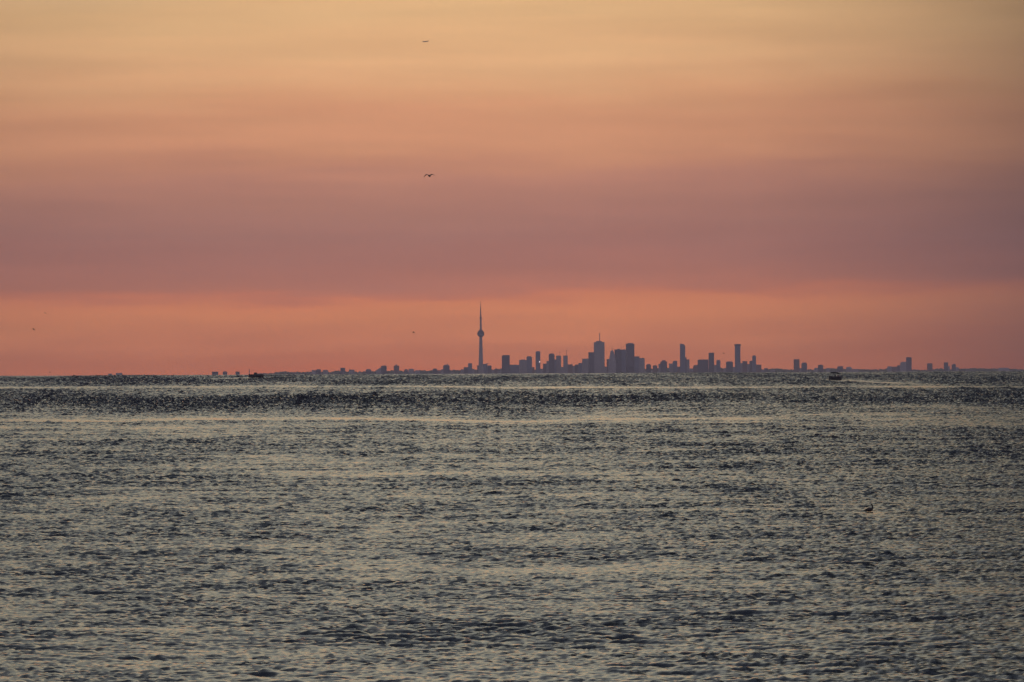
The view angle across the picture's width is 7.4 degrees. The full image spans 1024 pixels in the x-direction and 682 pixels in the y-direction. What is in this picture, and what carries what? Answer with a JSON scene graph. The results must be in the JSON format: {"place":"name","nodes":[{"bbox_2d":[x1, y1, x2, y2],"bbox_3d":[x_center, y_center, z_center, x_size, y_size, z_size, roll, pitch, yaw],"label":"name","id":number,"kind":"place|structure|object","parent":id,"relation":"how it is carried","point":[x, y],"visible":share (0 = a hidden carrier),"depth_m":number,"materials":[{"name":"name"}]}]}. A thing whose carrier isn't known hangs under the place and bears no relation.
{"place":"outdoors","nodes":[
{"label":"outdoors","id":0,"kind":"place"},
{"bbox_2d":[0,371,1023,681],"bbox_3d":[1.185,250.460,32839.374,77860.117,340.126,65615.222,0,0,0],"label":"lake","id":1,"kind":"structure","parent":0,"point":[622,527],"depth_m":647.57,"materials":[{"name":"black liquid"}]},
{"bbox_2d":[249,372,263,377],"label":"motor launch","id":2,"kind":"object","parent":1,"relation":"on","point":[255,375],"visible":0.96,"depth_m":7594.73,"materials":[{"name":"paint"}]},
{"bbox_2d":[829,372,842,379],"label":"canopied motorboat","id":3,"kind":"object","parent":1,"relation":"on","point":[835,377],"visible":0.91,"depth_m":5227.88,"materials":[{"name":"paint"}]},
{"bbox_2d":[863,504,872,511],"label":"cormorant","id":4,"kind":"object","parent":1,"relation":"on","point":[869,509],"visible":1,"depth_m":710.54,"materials":[{"name":"black"}]},
{"bbox_2d":[0,0,1023,375],"label":"sky","id":5,"kind":"structure","parent":0,"point":[188,187],"materials":[{"name":"orange"}]},
{"bbox_2d":[257,367,1023,374],"bbox_3d":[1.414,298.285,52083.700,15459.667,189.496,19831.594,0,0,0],"label":"shore","id":6,"kind":"structure","parent":0,"point":[535,372],"depth_m":56536.87,"materials":[{"name":"grey plant"}]},
{"bbox_2d":[340,368,344,373],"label":"tower block","id":7,"kind":"structure","parent":6,"relation":"on","point":[342,370],"depth_m":49977.55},
{"bbox_2d":[381,366,386,373],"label":"tower block","id":8,"kind":"structure","parent":6,"relation":"on","point":[383,369],"depth_m":50380.22,"materials":[{"name":"paint"}]},
{"bbox_2d":[394,364,398,373],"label":"tower block","id":9,"kind":"structure","parent":6,"relation":"on","point":[396,369],"depth_m":49982.27,"materials":[{"name":"grey brick"}]},
{"bbox_2d":[443,365,449,373],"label":"tower block","id":10,"kind":"structure","parent":6,"relation":"on","point":[446,369],"depth_m":49984.16,"materials":[{"name":"paint"}]},
{"bbox_2d":[468,363,471,373],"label":"tower block","id":11,"kind":"structure","parent":6,"relation":"on","point":[469,368],"depth_m":49990.03,"materials":[{"name":"grey glass"}]},
{"bbox_2d":[477,301,483,373],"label":"observation tower","id":12,"kind":"structure","parent":6,"relation":"on","point":[480,333],"depth_m":49291.47,"materials":[{"name":"concrete"}]},
{"bbox_2d":[483,363,487,373],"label":"tower block","id":13,"kind":"structure","parent":6,"relation":"on","point":[485,368],"depth_m":50388.98,"materials":[{"name":"grey glass"}]},
{"bbox_2d":[487,365,491,373],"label":"tower block","id":14,"kind":"structure","parent":6,"relation":"on","point":[489,369],"depth_m":50889.49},
{"bbox_2d":[502,355,509,373],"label":"tower block","id":15,"kind":"structure","parent":6,"relation":"on","point":[505,364],"depth_m":49782.34,"materials":[{"name":"grey concrete"}]},
{"bbox_2d":[510,365,518,373],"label":"podium block","id":16,"kind":"structure","parent":6,"relation":"on","point":[514,369],"depth_m":50177.52,"materials":[{"name":"grey glass"}]},
{"bbox_2d":[519,359,526,373],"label":"tower block","id":17,"kind":"structure","parent":6,"relation":"on","point":[522,366],"depth_m":49983.54,"materials":[{"name":"stone"}]},
{"bbox_2d":[526,356,531,373],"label":"tower block","id":18,"kind":"structure","parent":6,"relation":"on","point":[529,363],"depth_m":50287.56,"materials":[{"name":"grey glass"}]},
{"bbox_2d":[536,351,539,373],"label":"tower block","id":19,"kind":"structure","parent":6,"relation":"on","point":[537,362],"depth_m":49589.25,"materials":[{"name":"grey glass"}]},
{"bbox_2d":[546,361,548,372],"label":"tower block","id":20,"kind":"structure","parent":6,"relation":"on","point":[547,366],"depth_m":50190.50,"materials":[{"name":"stone"}]},
{"bbox_2d":[549,353,554,372],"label":"tower block","id":21,"kind":"structure","parent":6,"relation":"on","point":[551,362],"depth_m":49886.52,"materials":[{"name":"grey concrete"}]},
{"bbox_2d":[556,356,560,372],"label":"tower block","id":22,"kind":"structure","parent":6,"relation":"on","point":[558,364],"depth_m":49987.92,"materials":[{"name":"concrete"}]},
{"bbox_2d":[563,356,567,372],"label":"tower block","id":23,"kind":"structure","parent":6,"relation":"on","point":[565,364],"depth_m":49688.79,"materials":[{"name":"concrete"}]},
{"bbox_2d":[568,364,572,372],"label":"apartment block","id":24,"kind":"structure","parent":6,"relation":"on","point":[570,368],"depth_m":50386.39,"materials":[{"name":"grey brick"}]},
{"bbox_2d":[574,364,577,372],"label":"apartment block","id":25,"kind":"structure","parent":6,"relation":"on","point":[576,368],"depth_m":50488.37,"materials":[{"name":"grey concrete"}]},
{"bbox_2d":[578,363,581,372],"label":"apartment block","id":26,"kind":"structure","parent":6,"relation":"on","point":[579,367],"depth_m":50188.36,"materials":[{"name":"grey glass"}]},
{"bbox_2d":[582,359,587,372],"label":"tower block","id":27,"kind":"structure","parent":6,"relation":"on","point":[584,365],"depth_m":49982.50,"materials":[{"name":"stone"}]},
{"bbox_2d":[588,352,593,372],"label":"tower block","id":28,"kind":"structure","parent":6,"relation":"on","point":[590,362],"depth_m":49784.41,"materials":[{"name":"grey concrete"}]},
{"bbox_2d":[594,333,604,372],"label":"skyscraper","id":29,"kind":"structure","parent":6,"relation":"on","point":[599,356],"depth_m":50374.37,"materials":[{"name":"stone"}]},
{"bbox_2d":[608,350,615,372],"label":"tower block","id":30,"kind":"structure","parent":6,"relation":"on","point":[612,365],"depth_m":49779.09,"materials":[{"name":"stone"}]},
{"bbox_2d":[614,349,621,372],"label":"tower block","id":31,"kind":"structure","parent":6,"relation":"on","point":[617,353],"depth_m":50079.81,"materials":[{"name":"concrete"}]},
{"bbox_2d":[621,350,625,372],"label":"tower block","id":32,"kind":"structure","parent":6,"relation":"on","point":[623,356],"depth_m":50482.70,"materials":[{"name":"grey glass"}]},
{"bbox_2d":[626,343,634,372],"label":"skyscraper","id":33,"kind":"structure","parent":6,"relation":"on","point":[629,357],"depth_m":49975.19,"materials":[{"name":"concrete"}]},
{"bbox_2d":[634,356,638,372],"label":"tower block","id":34,"kind":"structure","parent":6,"relation":"on","point":[636,364],"depth_m":50281.57,"materials":[{"name":"grey glass"}]},
{"bbox_2d":[639,358,644,372],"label":"tower block","id":35,"kind":"structure","parent":6,"relation":"on","point":[641,365],"depth_m":49880.77,"materials":[{"name":"stone"}]},
{"bbox_2d":[646,364,650,372],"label":"apartment block","id":36,"kind":"structure","parent":6,"relation":"on","point":[648,368],"depth_m":50581.14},
{"bbox_2d":[653,365,656,372],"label":"apartment block","id":37,"kind":"structure","parent":6,"relation":"on","point":[654,368],"depth_m":50781.21,"materials":[{"name":"grey brick"}]},
{"bbox_2d":[660,360,666,372],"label":"tower block","id":38,"kind":"structure","parent":6,"relation":"on","point":[663,366],"depth_m":50175.69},
{"bbox_2d":[669,364,672,372],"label":"apartment block","id":39,"kind":"structure","parent":6,"relation":"on","point":[670,368],"depth_m":50580.47,"materials":[{"name":"stone"}]},
{"bbox_2d":[673,361,676,372],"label":"tower block","id":40,"kind":"structure","parent":6,"relation":"on","point":[674,366],"depth_m":50278.69,"materials":[{"name":"grey glass"}]},
{"bbox_2d":[680,344,684,372],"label":"tower block","id":41,"kind":"structure","parent":6,"relation":"on","point":[682,357],"depth_m":49676.58,"materials":[{"name":"grey glass"}]},
{"bbox_2d":[685,357,686,372],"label":"tower block","id":42,"kind":"structure","parent":6,"relation":"on","point":[686,364],"depth_m":50178.69,"materials":[{"name":"grey concrete"}]},
{"bbox_2d":[693,365,697,371],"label":"apartment block","id":43,"kind":"structure","parent":6,"relation":"on","point":[695,368],"depth_m":50574.66,"materials":[{"name":"grey brick"}]},
{"bbox_2d":[698,359,708,371],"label":"slab block","id":44,"kind":"structure","parent":6,"relation":"on","point":[703,365],"depth_m":50262.81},
{"bbox_2d":[709,353,713,371],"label":"tower block","id":45,"kind":"structure","parent":6,"relation":"on","point":[711,362],"depth_m":49871.69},
{"bbox_2d":[716,360,720,371],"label":"tower block","id":46,"kind":"structure","parent":6,"relation":"on","point":[717,365],"depth_m":50273.98,"materials":[{"name":"grey glass"}]},
{"bbox_2d":[726,361,732,371],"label":"tower block","id":47,"kind":"structure","parent":6,"relation":"on","point":[729,366],"depth_m":50165.23,"materials":[{"name":"grey concrete"}]},
{"bbox_2d":[734,344,740,371],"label":"tower block","id":48,"kind":"structure","parent":6,"relation":"on","point":[737,358],"depth_m":49567.43,"materials":[{"name":"grey glass"}]},
{"bbox_2d":[742,361,746,371],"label":"tower block","id":49,"kind":"structure","parent":6,"relation":"on","point":[744,366],"depth_m":50167.31,"materials":[{"name":"grey brick"}]},
{"bbox_2d":[749,361,751,371],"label":"tower block","id":50,"kind":"structure","parent":6,"relation":"on","point":[750,366],"depth_m":50367.77,"materials":[{"name":"grey concrete"}]},
{"bbox_2d":[752,355,755,371],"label":"tower block","id":51,"kind":"structure","parent":6,"relation":"on","point":[753,363],"depth_m":49867.39,"materials":[{"name":"grey glass"}]},
{"bbox_2d":[756,365,760,371],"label":"apartment block","id":52,"kind":"structure","parent":6,"relation":"on","point":[758,368],"depth_m":50262.71,"materials":[{"name":"grey brick"}]},
{"bbox_2d":[794,359,799,371],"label":"tower block","id":53,"kind":"structure","parent":6,"relation":"on","point":[796,365],"depth_m":49954.39,"materials":[{"name":"grey brick"}]},
{"bbox_2d":[801,363,806,371],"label":"tower block","id":54,"kind":"structure","parent":6,"relation":"on","point":[803,367],"depth_m":50352.82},
{"bbox_2d":[818,365,822,371],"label":"tower block","id":55,"kind":"structure","parent":6,"relation":"on","point":[820,368],"depth_m":50549.39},
{"bbox_2d":[837,366,842,371],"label":"apartment block","id":56,"kind":"structure","parent":6,"relation":"on","point":[839,368],"depth_m":50942.50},
{"bbox_2d":[846,367,851,371],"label":"apartment block","id":57,"kind":"structure","parent":6,"relation":"on","point":[848,369],"depth_m":51240.23,"materials":[{"name":"stone"}]},
{"bbox_2d":[900,362,905,371],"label":"tower block","id":58,"kind":"structure","parent":6,"relation":"on","point":[902,366],"depth_m":50423.54,"materials":[{"name":"stone"}]},
{"bbox_2d":[906,357,911,371],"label":"tower block","id":59,"kind":"structure","parent":6,"relation":"on","point":[908,364],"depth_m":49924.56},
{"bbox_2d":[927,363,932,371],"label":"tower block","id":60,"kind":"structure","parent":6,"relation":"on","point":[929,367],"depth_m":50317.61,"materials":[{"name":"grey brick"}]},
{"bbox_2d":[944,362,947,371],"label":"tower block","id":61,"kind":"structure","parent":6,"relation":"on","point":[945,366],"depth_m":50314.33,"materials":[{"name":"grey concrete"}]},
{"bbox_2d":[998,368,1008,370],"bbox_3d":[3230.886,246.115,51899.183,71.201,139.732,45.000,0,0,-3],"label":"hall","id":62,"kind":"structure","parent":6,"relation":"on","point":[1003,369],"depth_m":51877.68,"materials":[{"name":"stone"}]}
]}

